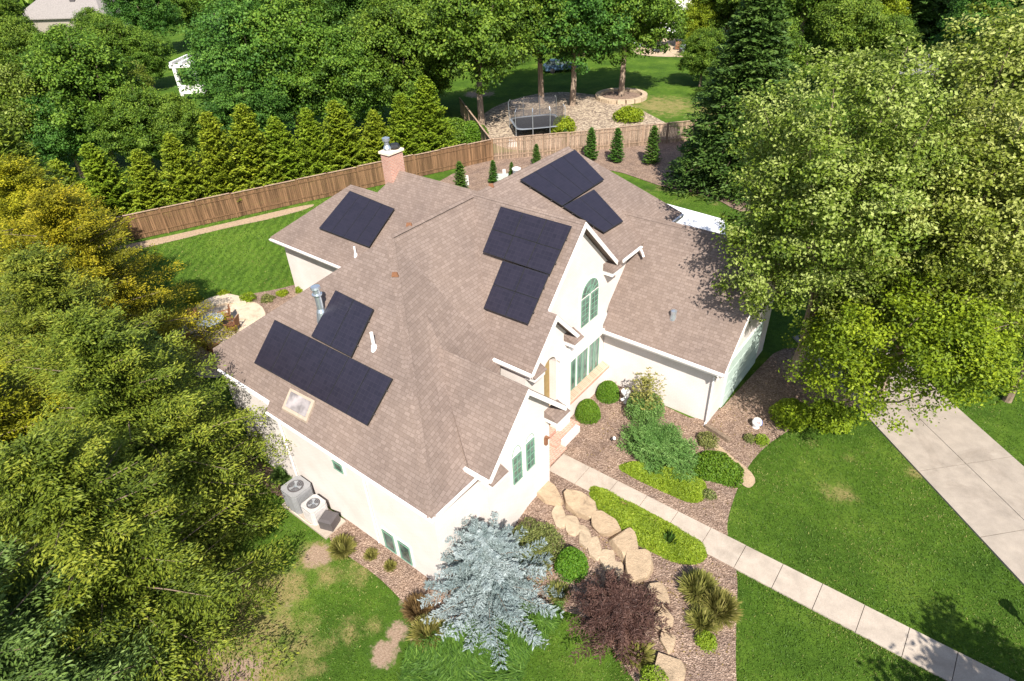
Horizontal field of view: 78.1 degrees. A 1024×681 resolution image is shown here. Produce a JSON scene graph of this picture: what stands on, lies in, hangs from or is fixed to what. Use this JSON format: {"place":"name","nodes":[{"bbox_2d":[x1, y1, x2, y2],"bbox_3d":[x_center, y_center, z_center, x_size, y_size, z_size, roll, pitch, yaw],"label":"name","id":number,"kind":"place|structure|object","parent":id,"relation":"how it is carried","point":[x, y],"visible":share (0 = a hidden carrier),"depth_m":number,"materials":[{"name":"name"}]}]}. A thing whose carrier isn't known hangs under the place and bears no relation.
{"place":"outdoors","nodes":[
{"label":"outdoors","id":0,"kind":"place"},
{"bbox_2d":[169,301,264,377],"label":"patio","id":1,"kind":"structure","parent":0,"point":[254,306],"depth_m":34.78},
{"bbox_2d":[401,592,433,623],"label":"ornamental grass","id":2,"kind":"object","parent":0,"point":[412,609],"depth_m":20.17,"materials":[{"name":"orange plant"}]},
{"bbox_2d":[405,613,444,651],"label":"ornamental grass","id":3,"kind":"object","parent":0,"point":[420,626],"depth_m":19.56,"materials":[{"name":"green plant"}]},
{"bbox_2d":[0,0,1023,680],"bbox_3d":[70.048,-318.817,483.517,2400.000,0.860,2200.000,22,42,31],"label":"ground","id":4,"kind":"structure","parent":0,"point":[668,86],"depth_m":21.52,"materials":[{"name":"plant"}]},
{"bbox_2d":[0,15,42,68],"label":"broadleaf tree","id":5,"kind":"object","parent":4,"relation":"on","point":[15,36],"visible":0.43,"depth_m":80.02,"materials":[{"name":"green plant"}]},
{"bbox_2d":[0,304,61,435],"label":"conifer tree","id":6,"kind":"object","parent":4,"relation":"on","point":[4,354],"visible":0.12,"depth_m":27.10,"materials":[{"name":"green plant"}]},
{"bbox_2d":[0,58,78,167],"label":"broadleaf tree","id":7,"kind":"object","parent":4,"relation":"on","point":[9,84],"visible":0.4,"depth_m":50.50,"materials":[{"name":"green plant"}]},
{"bbox_2d":[0,357,80,536],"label":"conifer tree","id":8,"kind":"object","parent":4,"relation":"on","point":[9,427],"visible":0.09,"depth_m":21.24,"materials":[{"name":"green plant"}]},
{"bbox_2d":[6,83,102,177],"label":"broadleaf tree","id":9,"kind":"object","parent":4,"relation":"on","point":[48,144],"visible":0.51,"depth_m":51.99,"materials":[{"name":"green plant"}]},
{"bbox_2d":[0,121,143,332],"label":"conifer tree","id":10,"kind":"object","parent":4,"relation":"on","point":[8,144],"visible":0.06,"depth_m":34.69,"materials":[{"name":"green plant"}]},
{"bbox_2d":[24,0,131,31],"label":"neighbour house","id":11,"kind":"structure","parent":4,"relation":"on","point":[43,14],"depth_m":115.71,"materials":[{"name":"grey"}]},
{"bbox_2d":[0,23,160,168],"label":"broadleaf tree","id":12,"kind":"object","parent":4,"relation":"on","point":[84,63],"visible":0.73,"depth_m":51.68,"materials":[{"name":"green plant"}]},
{"bbox_2d":[0,528,190,680],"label":"conifer tree","id":13,"kind":"object","parent":4,"relation":"on","point":[19,648],"visible":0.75,"depth_m":14.55,"materials":[{"name":"green plant"}]},
{"bbox_2d":[0,151,212,396],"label":"conifer tree","id":14,"kind":"object","parent":4,"relation":"on","point":[13,206],"visible":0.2,"depth_m":29.00,"materials":[{"name":"yellow plant"}]},
{"bbox_2d":[73,13,148,68],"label":"broadleaf tree","id":15,"kind":"object","parent":4,"relation":"on","point":[110,30],"visible":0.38,"depth_m":77.62,"materials":[{"name":"green plant"}]},
{"bbox_2d":[76,141,151,229],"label":"arborvitae","id":16,"kind":"object","parent":4,"relation":"on","point":[104,179],"visible":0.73,"depth_m":44.34,"materials":[{"name":"green plant"}]},
{"bbox_2d":[0,180,241,407],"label":"conifer tree","id":17,"kind":"object","parent":4,"relation":"on","point":[54,209],"visible":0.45,"depth_m":27.38,"materials":[{"name":"yellow plant"}]},
{"bbox_2d":[0,240,247,513],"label":"conifer tree","id":18,"kind":"object","parent":4,"relation":"on","point":[33,282],"visible":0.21,"depth_m":21.31,"materials":[{"name":"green plant"}]},
{"bbox_2d":[79,82,180,170],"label":"broadleaf tree","id":19,"kind":"object","parent":4,"relation":"on","point":[126,110],"visible":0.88,"depth_m":51.84,"materials":[{"name":"green plant"}]},
{"bbox_2d":[99,0,185,40],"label":"broadleaf tree","id":20,"kind":"object","parent":4,"relation":"on","point":[146,15],"visible":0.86,"depth_m":99.34,"materials":[{"name":"green plant"}]},
{"bbox_2d":[116,25,176,89],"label":"broadleaf tree","id":21,"kind":"object","parent":4,"relation":"on","point":[146,44],"visible":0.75,"depth_m":80.56,"materials":[{"name":"green plant"}]},
{"bbox_2d":[0,407,298,680],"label":"conifer tree","id":22,"kind":"object","parent":4,"relation":"on","point":[60,499],"visible":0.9,"depth_m":16.21,"materials":[{"name":"green plant"}]},
{"bbox_2d":[4,292,297,567],"bbox_3d":[-12.886,3.023,21.319,9.319,9.818,11.204,22,42,31],"label":"conifer tree","id":23,"kind":"object","parent":4,"relation":"on","point":[91,338],"visible":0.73,"depth_m":20.01,"materials":[{"name":"green plant"}]},
{"bbox_2d":[123,148,178,221],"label":"arborvitae","id":24,"kind":"object","parent":4,"relation":"on","point":[148,190],"visible":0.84,"depth_m":45.45,"materials":[{"name":"green plant"}]},
{"bbox_2d":[145,91,217,158],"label":"broadleaf tree","id":25,"kind":"object","parent":4,"relation":"on","point":[180,118],"visible":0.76,"depth_m":53.46,"materials":[{"name":"green plant"}]},
{"bbox_2d":[158,131,219,215],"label":"arborvitae","id":26,"kind":"object","parent":4,"relation":"on","point":[181,169],"visible":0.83,"depth_m":46.03,"materials":[{"name":"green plant"}]},
{"bbox_2d":[169,0,215,37],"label":"broadleaf tree","id":27,"kind":"object","parent":4,"relation":"on","point":[189,7],"visible":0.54,"depth_m":108.18,"materials":[{"name":"green plant"}]},
{"bbox_2d":[113,204,313,251],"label":"dirt strip","id":28,"kind":"object","parent":4,"relation":"on","point":[162,240],"visible":0.77,"depth_m":46.28,"materials":[{"name":"soil"}]},
{"bbox_2d":[191,110,258,208],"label":"arborvitae","id":29,"kind":"object","parent":4,"relation":"on","point":[217,157],"visible":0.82,"depth_m":46.79,"materials":[{"name":"green plant"}]},
{"bbox_2d":[174,0,316,122],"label":"broadleaf tree","id":30,"kind":"object","parent":4,"relation":"on","point":[212,52],"visible":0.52,"depth_m":54.20,"materials":[{"name":"green plant"}]},
{"bbox_2d":[6,138,493,252],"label":"privacy fence","id":31,"kind":"object","parent":4,"relation":"on","point":[480,151],"visible":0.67,"depth_m":48.70,"materials":[{"name":"wood"}]},
{"bbox_2d":[202,58,297,143],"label":"broadleaf tree","id":32,"kind":"object","parent":4,"relation":"on","point":[253,102],"visible":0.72,"depth_m":54.81,"materials":[{"name":"green plant"}]},
{"bbox_2d":[227,103,291,199],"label":"arborvitae","id":33,"kind":"object","parent":4,"relation":"on","point":[249,139],"visible":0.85,"depth_m":48.11,"materials":[{"name":"green plant"}]},
{"bbox_2d":[248,285,298,314],"bbox_3d":[-14.528,-2.324,37.248,7.149,0.001,4.439,1,35,5],"label":"mulch bed","id":34,"kind":"object","parent":4,"relation":"on","point":[276,302],"visible":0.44,"depth_m":37.44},
{"bbox_2d":[227,0,343,141],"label":"broadleaf tree","id":35,"kind":"object","parent":4,"relation":"on","point":[309,28],"visible":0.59,"depth_m":55.44,"materials":[{"name":"green plant"}]},
{"bbox_2d":[261,115,317,192],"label":"arborvitae","id":36,"kind":"object","parent":4,"relation":"on","point":[280,135],"visible":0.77,"depth_m":49.25,"materials":[{"name":"green plant"}]},
{"bbox_2d":[282,502,345,538],"bbox_3d":[-7.544,6.592,24.016,2.650,0.150,0.950,22,42,31],"label":"equipment pad","id":37,"kind":"object","parent":4,"relation":"on","point":[325,534],"visible":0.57,"depth_m":23.46,"materials":[{"name":"concrete"}]},
{"bbox_2d":[281,475,313,514],"bbox_3d":[-8.138,5.869,24.058,0.890,1.035,0.890,22,42,31],"label":"cooling unit","id":38,"kind":"object","parent":37,"relation":"on","point":[297,491],"visible":0.97,"depth_m":23.75,"materials":[{"name":"metal"}]},
{"bbox_2d":[301,494,327,525],"bbox_3d":[-7.355,6.313,23.602,0.740,0.765,0.740,22,42,31],"label":"cooling unit","id":39,"kind":"object","parent":37,"relation":"on","point":[314,507],"visible":0.95,"depth_m":23.37,"materials":[{"name":"metal"}]},
{"bbox_2d":[291,107,350,186],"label":"arborvitae","id":40,"kind":"object","parent":4,"relation":"on","point":[314,151],"visible":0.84,"depth_m":49.78,"materials":[{"name":"green plant"}]},
{"bbox_2d":[286,25,393,125],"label":"broadleaf tree","id":41,"kind":"object","parent":4,"relation":"on","point":[349,60],"visible":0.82,"depth_m":56.67,"materials":[{"name":"green plant"}]},
{"bbox_2d":[315,0,376,28],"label":"broadleaf tree","id":42,"kind":"object","parent":4,"relation":"on","point":[341,7],"visible":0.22,"depth_m":85.53,"materials":[{"name":"green plant"}]},
{"bbox_2d":[321,100,372,180],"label":"arborvitae","id":43,"kind":"object","parent":4,"relation":"on","point":[344,139],"visible":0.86,"depth_m":50.83,"materials":[{"name":"green plant"}]},
{"bbox_2d":[360,109,404,172],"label":"arborvitae","id":44,"kind":"object","parent":4,"relation":"on","point":[375,129],"visible":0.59,"depth_m":51.91,"materials":[{"name":"green plant"}]},
{"bbox_2d":[326,0,453,115],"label":"broadleaf tree","id":45,"kind":"object","parent":4,"relation":"on","point":[389,32],"visible":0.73,"depth_m":58.52,"materials":[{"name":"green plant"}]},
{"bbox_2d":[329,518,463,622],"bbox_3d":[-4.326,8.040,21.687,6.829,0.001,1.843,22,42,31],"label":"mulch bed","id":46,"kind":"object","parent":4,"relation":"on","point":[402,580],"visible":0.48,"depth_m":21.82,"materials":[{"name":"gravel"}]},
{"bbox_2d":[325,533,356,562],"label":"ornamental grass","id":47,"kind":"object","parent":46,"relation":"on","point":[342,546],"depth_m":22.27,"materials":[{"name":"green plant"}]},
{"bbox_2d":[386,93,429,162],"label":"arborvitae","id":48,"kind":"object","parent":4,"relation":"on","point":[404,129],"visible":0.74,"depth_m":52.80,"materials":[{"name":"green plant"}]},
{"bbox_2d":[407,75,460,159],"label":"arborvitae","id":49,"kind":"object","parent":4,"relation":"on","point":[427,109],"visible":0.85,"depth_m":53.62,"materials":[{"name":"green plant"}]},
{"bbox_2d":[398,599,564,680],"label":"ornamental grass patch","id":50,"kind":"object","parent":4,"relation":"on","point":[448,658],"visible":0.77,"depth_m":18.99,"materials":[{"name":"green plant"}]},
{"bbox_2d":[417,512,564,671],"bbox_3d":[-0.965,7.425,19.552,4.934,3.658,5.051,22,42,31],"label":"blue spruce","id":51,"kind":"object","parent":4,"relation":"on","point":[490,568],"visible":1,"depth_m":19.16,"materials":[{"name":"plant"}]},
{"bbox_2d":[213,136,787,590],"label":"house","id":52,"kind":"structure","parent":4,"relation":"on","point":[477,408],"depth_m":22.91,"materials":[{"name":"paint"}]},
{"bbox_2d":[254,290,392,425],"bbox_3d":[-6.213,0.178,21.563,6.206,2.500,2.684,22,42,31],"label":"solar array","id":53,"kind":"object","parent":52,"relation":"on","point":[350,387],"visible":1,"depth_m":21.43,"materials":[{"name":"black glass"}]},
{"bbox_2d":[319,191,393,246],"bbox_3d":[-8.202,-6.498,33.274,4.492,1.751,1.879,22,42,31],"label":"solar array","id":54,"kind":"object","parent":52,"relation":"on","point":[357,218],"visible":1,"depth_m":33.15,"materials":[{"name":"black glass"}]},
{"bbox_2d":[483,207,571,323],"bbox_3d":[0.096,-2.766,22.808,3.181,2.772,2.643,22,42,31],"label":"solar array","id":55,"kind":"object","parent":52,"relation":"on","point":[536,232],"visible":1,"depth_m":22.61,"materials":[{"name":"black glass"}]},
{"bbox_2d":[520,150,622,232],"bbox_3d":[3.076,-6.312,26.954,3.748,1.901,4.231,22,42,31],"label":"solar array","id":56,"kind":"object","parent":52,"relation":"on","point":[567,178],"visible":1,"depth_m":26.69,"materials":[{"name":"black glass"}]},
{"bbox_2d":[578,275,599,330],"bbox_3d":[3.078,-1.600,24.988,0.074,2.130,1.460,22,42,31],"label":"window","id":57,"kind":"structure","parent":52,"relation":"in","point":[589,294],"depth_m":24.95,"materials":[{"name":"green glass"}]},
{"bbox_2d":[720,319,763,407],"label":"wall","id":58,"kind":"structure","parent":52,"relation":"in","point":[744,358],"depth_m":27.07,"materials":[{"name":"white paint"}]},
{"bbox_2d":[483,92,682,149],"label":"gravel bed","id":59,"kind":"object","parent":4,"relation":"on","point":[586,112],"visible":0.61,"depth_m":66.77,"materials":[{"name":"gravel"}]},
{"bbox_2d":[413,0,542,125],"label":"broadleaf tree","id":60,"kind":"object","parent":59,"relation":"on","point":[490,36],"visible":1,"depth_m":57.13,"materials":[{"name":"green plant"}]},
{"bbox_2d":[508,95,565,135],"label":"trampoline","id":61,"kind":"object","parent":59,"relation":"on","point":[532,122],"visible":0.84,"depth_m":62.05,"materials":[{"name":"black plastic"}]},
{"bbox_2d":[510,0,594,103],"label":"broadleaf tree","id":62,"kind":"object","parent":59,"relation":"on","point":[542,40],"visible":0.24,"depth_m":62.21,"materials":[{"name":"green plant"}]},
{"bbox_2d":[526,0,645,105],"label":"broadleaf tree","id":63,"kind":"object","parent":59,"relation":"on","point":[584,41],"visible":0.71,"depth_m":62.53,"materials":[{"name":"green plant"}]},
{"bbox_2d":[493,120,692,159],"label":"privacy fence","id":64,"kind":"object","parent":4,"relation":"on","point":[563,142],"visible":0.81,"depth_m":56.16,"materials":[{"name":"wood"}]},
{"bbox_2d":[441,141,750,210],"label":"mulch bed","id":65,"kind":"object","parent":4,"relation":"on","point":[630,164],"visible":0.32,"depth_m":53.65,"materials":[{"name":"gravel"}]},
{"bbox_2d":[595,88,647,103],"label":"tree ring","id":66,"kind":"object","parent":4,"relation":"on","point":[630,96],"visible":0.96,"depth_m":70.96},
{"bbox_2d":[513,457,736,680],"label":"mulch bed","id":67,"kind":"object","parent":4,"relation":"on","point":[709,667],"visible":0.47,"depth_m":20.09,"materials":[{"name":"gravel"}]},
{"bbox_2d":[509,517,566,584],"bbox_3d":[0.816,6.723,21.110,2.094,1.983,1.988,22,42,31],"label":"shrub","id":68,"kind":"object","parent":67,"relation":"on","point":[538,532],"visible":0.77,"depth_m":20.84,"materials":[{"name":"green plant"}]},
{"bbox_2d":[554,546,588,583],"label":"shrub","id":69,"kind":"object","parent":67,"relation":"on","point":[572,559],"visible":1,"depth_m":20.35,"materials":[{"name":"green plant"}]},
{"bbox_2d":[563,489,596,519],"bbox_3d":[2.403,5.954,22.671,0.902,0.638,1.536,-26,42,-33],"label":"boulder","id":70,"kind":"object","parent":67,"relation":"on","point":[580,504],"visible":0.83,"depth_m":22.43,"materials":[{"name":"stone"}]},
{"bbox_2d":[591,510,620,536],"bbox_3d":[3.182,6.441,21.932,0.884,0.626,1.042,-18,39,-16],"label":"boulder","id":71,"kind":"object","parent":67,"relation":"on","point":[604,524],"visible":0.81,"depth_m":21.64,"materials":[{"name":"stone"}]},
{"bbox_2d":[562,568,672,674],"bbox_3d":[2.959,8.284,18.649,3.263,1.912,3.286,22,42,31],"label":"laceleaf maple","id":72,"kind":"object","parent":67,"relation":"on","point":[618,610],"visible":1,"depth_m":18.16,"materials":[{"name":"purple plant"}]},
{"bbox_2d":[608,527,637,563],"bbox_3d":[3.787,6.924,21.221,0.962,0.637,1.296,-12,35,-13],"label":"boulder","id":73,"kind":"object","parent":67,"relation":"on","point":[622,542],"visible":0.69,"depth_m":21.02,"materials":[{"name":"stone"}]},
{"bbox_2d":[618,639,656,674],"bbox_3d":[3.613,8.858,18.114,1.246,0.719,1.228,22,42,31],"label":"perennial","id":74,"kind":"object","parent":67,"relation":"on","point":[649,658],"visible":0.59,"depth_m":18.02,"materials":[{"name":"green plant"}]},
{"bbox_2d":[625,549,653,583],"bbox_3d":[4.149,7.422,20.457,1.006,0.662,1.141,-4,36,2],"label":"boulder","id":75,"kind":"object","parent":67,"relation":"on","point":[639,566],"visible":0.85,"depth_m":20.27,"materials":[{"name":"stone"}]},
{"bbox_2d":[589,485,707,564],"bbox_3d":[4.440,6.329,21.776,4.743,0.348,1.600,22,42,31],"label":"ground cover","id":76,"kind":"object","parent":67,"relation":"on","point":[652,531],"visible":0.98,"depth_m":21.50,"materials":[{"name":"plant"}]},
{"bbox_2d":[651,652,685,680],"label":"boulder","id":77,"kind":"object","parent":67,"relation":"on","point":[673,668],"visible":0.88,"depth_m":17.64,"materials":[{"name":"stone"}]},
{"bbox_2d":[675,567,722,606],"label":"ornamental grass","id":78,"kind":"object","parent":67,"relation":"on","point":[694,583],"depth_m":19.37,"materials":[{"name":"green plant"}]},
{"bbox_2d":[684,603,722,634],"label":"ornamental grass","id":79,"kind":"object","parent":67,"relation":"on","point":[695,616],"depth_m":18.65,"materials":[{"name":"green plant"}]},
{"bbox_2d":[695,585,744,629],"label":"ornamental grass","id":80,"kind":"object","parent":67,"relation":"on","point":[723,604],"depth_m":18.74,"materials":[{"name":"green plant"}]},
{"bbox_2d":[586,0,693,95],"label":"broadleaf tree","id":81,"kind":"object","parent":4,"relation":"on","point":[651,18],"visible":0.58,"depth_m":64.90,"materials":[{"name":"green plant"}]},
{"bbox_2d":[668,204,725,234],"bbox_3d":[10.336,-5.879,36.359,3.349,3.173,3.344,4,36,10],"label":"canopy","id":82,"kind":"object","parent":4,"relation":"on","point":[695,219],"visible":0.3,"depth_m":35.09,"materials":[{"name":"white fabric"}]},
{"bbox_2d":[673,24,725,86],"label":"broadleaf tree","id":83,"kind":"object","parent":4,"relation":"on","point":[698,57],"visible":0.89,"depth_m":70.67,"materials":[{"name":"green plant"}]},
{"bbox_2d":[678,0,721,39],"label":"broadleaf tree","id":84,"kind":"object","parent":4,"relation":"on","point":[694,8],"visible":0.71,"depth_m":88.26,"materials":[{"name":"green plant"}]},
{"bbox_2d":[559,348,853,534],"bbox_3d":[8.356,2.820,26.744,10.113,0.001,12.869,22,42,31],"label":"mulch bed","id":85,"kind":"object","parent":4,"relation":"on","point":[717,512],"visible":0.58,"depth_m":25.64,"materials":[{"name":"gravel"}]},
{"bbox_2d":[575,398,600,424],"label":"boxwood","id":86,"kind":"object","parent":85,"relation":"on","point":[586,405],"visible":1,"depth_m":26.10,"materials":[{"name":"green plant"}]},
{"bbox_2d":[623,367,666,423],"bbox_3d":[5.445,2.348,25.842,1.858,2.534,1.813,22,42,31],"label":"shrub","id":87,"kind":"object","parent":85,"relation":"on","point":[645,401],"visible":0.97,"depth_m":25.62,"materials":[{"name":"green plant"}]},
{"bbox_2d":[616,417,699,481],"bbox_3d":[5.695,4.104,24.368,2.820,1.322,3.948,-26,41,-29],"label":"juniper","id":88,"kind":"object","parent":85,"relation":"on","point":[656,445],"visible":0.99,"depth_m":24.00,"materials":[{"name":"green plant"}]},
{"bbox_2d":[619,461,706,502],"bbox_3d":[5.705,4.971,23.587,3.315,0.391,1.544,22,42,31],"label":"ground cover","id":89,"kind":"object","parent":85,"relation":"on","point":[672,486],"visible":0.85,"depth_m":23.23,"materials":[{"name":"plant"}]},
{"bbox_2d":[693,450,744,487],"bbox_3d":[7.717,4.743,23.637,2.059,0.786,1.598,22,42,31],"label":"shrub","id":90,"kind":"object","parent":85,"relation":"on","point":[719,464],"visible":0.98,"depth_m":23.36,"materials":[{"name":"green plant"}]},
{"bbox_2d":[768,397,812,432],"bbox_3d":[11.310,2.920,25.584,1.755,1.238,1.573,22,42,31],"label":"shrub","id":91,"kind":"object","parent":85,"relation":"on","point":[793,413],"visible":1,"depth_m":25.28,"materials":[{"name":"green plant"}]},
{"bbox_2d":[808,398,853,434],"bbox_3d":[12.743,2.994,25.220,1.796,1.416,1.467,22,42,31],"label":"shrub","id":92,"kind":"object","parent":85,"relation":"on","point":[821,421],"visible":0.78,"depth_m":24.99,"materials":[{"name":"green plant"}]},
{"bbox_2d":[710,30,995,380],"bbox_3d":[11.816,-3.436,23.204,9.022,14.707,10.728,22,42,31],"label":"broadleaf tree","id":93,"kind":"object","parent":85,"relation":"on","point":[829,187],"visible":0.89,"depth_m":20.04,"materials":[{"name":"green plant"}]},
{"bbox_2d":[686,0,738,43],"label":"broadleaf tree","id":94,"kind":"object","parent":4,"relation":"on","point":[725,8],"visible":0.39,"depth_m":87.18,"materials":[{"name":"green plant"}]},
{"bbox_2d":[658,0,798,203],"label":"conifer tree","id":95,"kind":"object","parent":4,"relation":"on","point":[754,53],"visible":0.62,"depth_m":42.16,"materials":[{"name":"green plant"}]},
{"bbox_2d":[715,13,812,87],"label":"broadleaf tree","id":96,"kind":"object","parent":4,"relation":"on","point":[797,55],"visible":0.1,"depth_m":60.04,"materials":[{"name":"green plant"}]},
{"bbox_2d":[780,0,838,76],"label":"broadleaf tree","id":97,"kind":"object","parent":4,"relation":"on","point":[800,10],"visible":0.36,"depth_m":68.34,"materials":[{"name":"green plant"}]},
{"bbox_2d":[806,0,899,89],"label":"broadleaf tree","id":98,"kind":"object","parent":4,"relation":"on","point":[848,25],"visible":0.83,"depth_m":63.03,"materials":[{"name":"green plant"}]},
{"bbox_2d":[852,11,924,84],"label":"broadleaf tree","id":99,"kind":"object","parent":4,"relation":"on","point":[903,24],"visible":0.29,"depth_m":63.65,"materials":[{"name":"green plant"}]},
{"bbox_2d":[778,268,1023,435],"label":"broadleaf tree","id":100,"kind":"object","parent":4,"relation":"on","point":[975,342],"visible":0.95,"depth_m":19.96,"materials":[{"name":"green plant"}]},
{"bbox_2d":[810,80,1023,396],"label":"broadleaf tree","id":101,"kind":"object","parent":4,"relation":"on","point":[999,213],"visible":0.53,"depth_m":19.55,"materials":[{"name":"green plant"}]},
{"bbox_2d":[906,0,961,43],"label":"conifer tree","id":102,"kind":"object","parent":4,"relation":"on","point":[926,17],"visible":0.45,"depth_m":83.75,"materials":[{"name":"green plant"}]},
{"bbox_2d":[885,0,1023,185],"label":"broadleaf tree","id":103,"kind":"object","parent":4,"relation":"on","point":[971,71],"visible":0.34,"depth_m":29.55,"materials":[{"name":"green plant"}]},
{"bbox_2d":[916,0,1023,98],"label":"broadleaf tree","id":104,"kind":"object","parent":4,"relation":"on","point":[959,8],"visible":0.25,"depth_m":56.84,"materials":[{"name":"green plant"}]},
{"bbox_2d":[550,454,1014,680],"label":"path","id":105,"kind":"structure","parent":0,"point":[929,654],"depth_m":19.52,"materials":[{"name":"concrete"}]},
{"bbox_2d":[793,328,1023,585],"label":"driveway","id":106,"kind":"structure","parent":0,"point":[968,469],"depth_m":23.36,"materials":[{"name":"concrete"}]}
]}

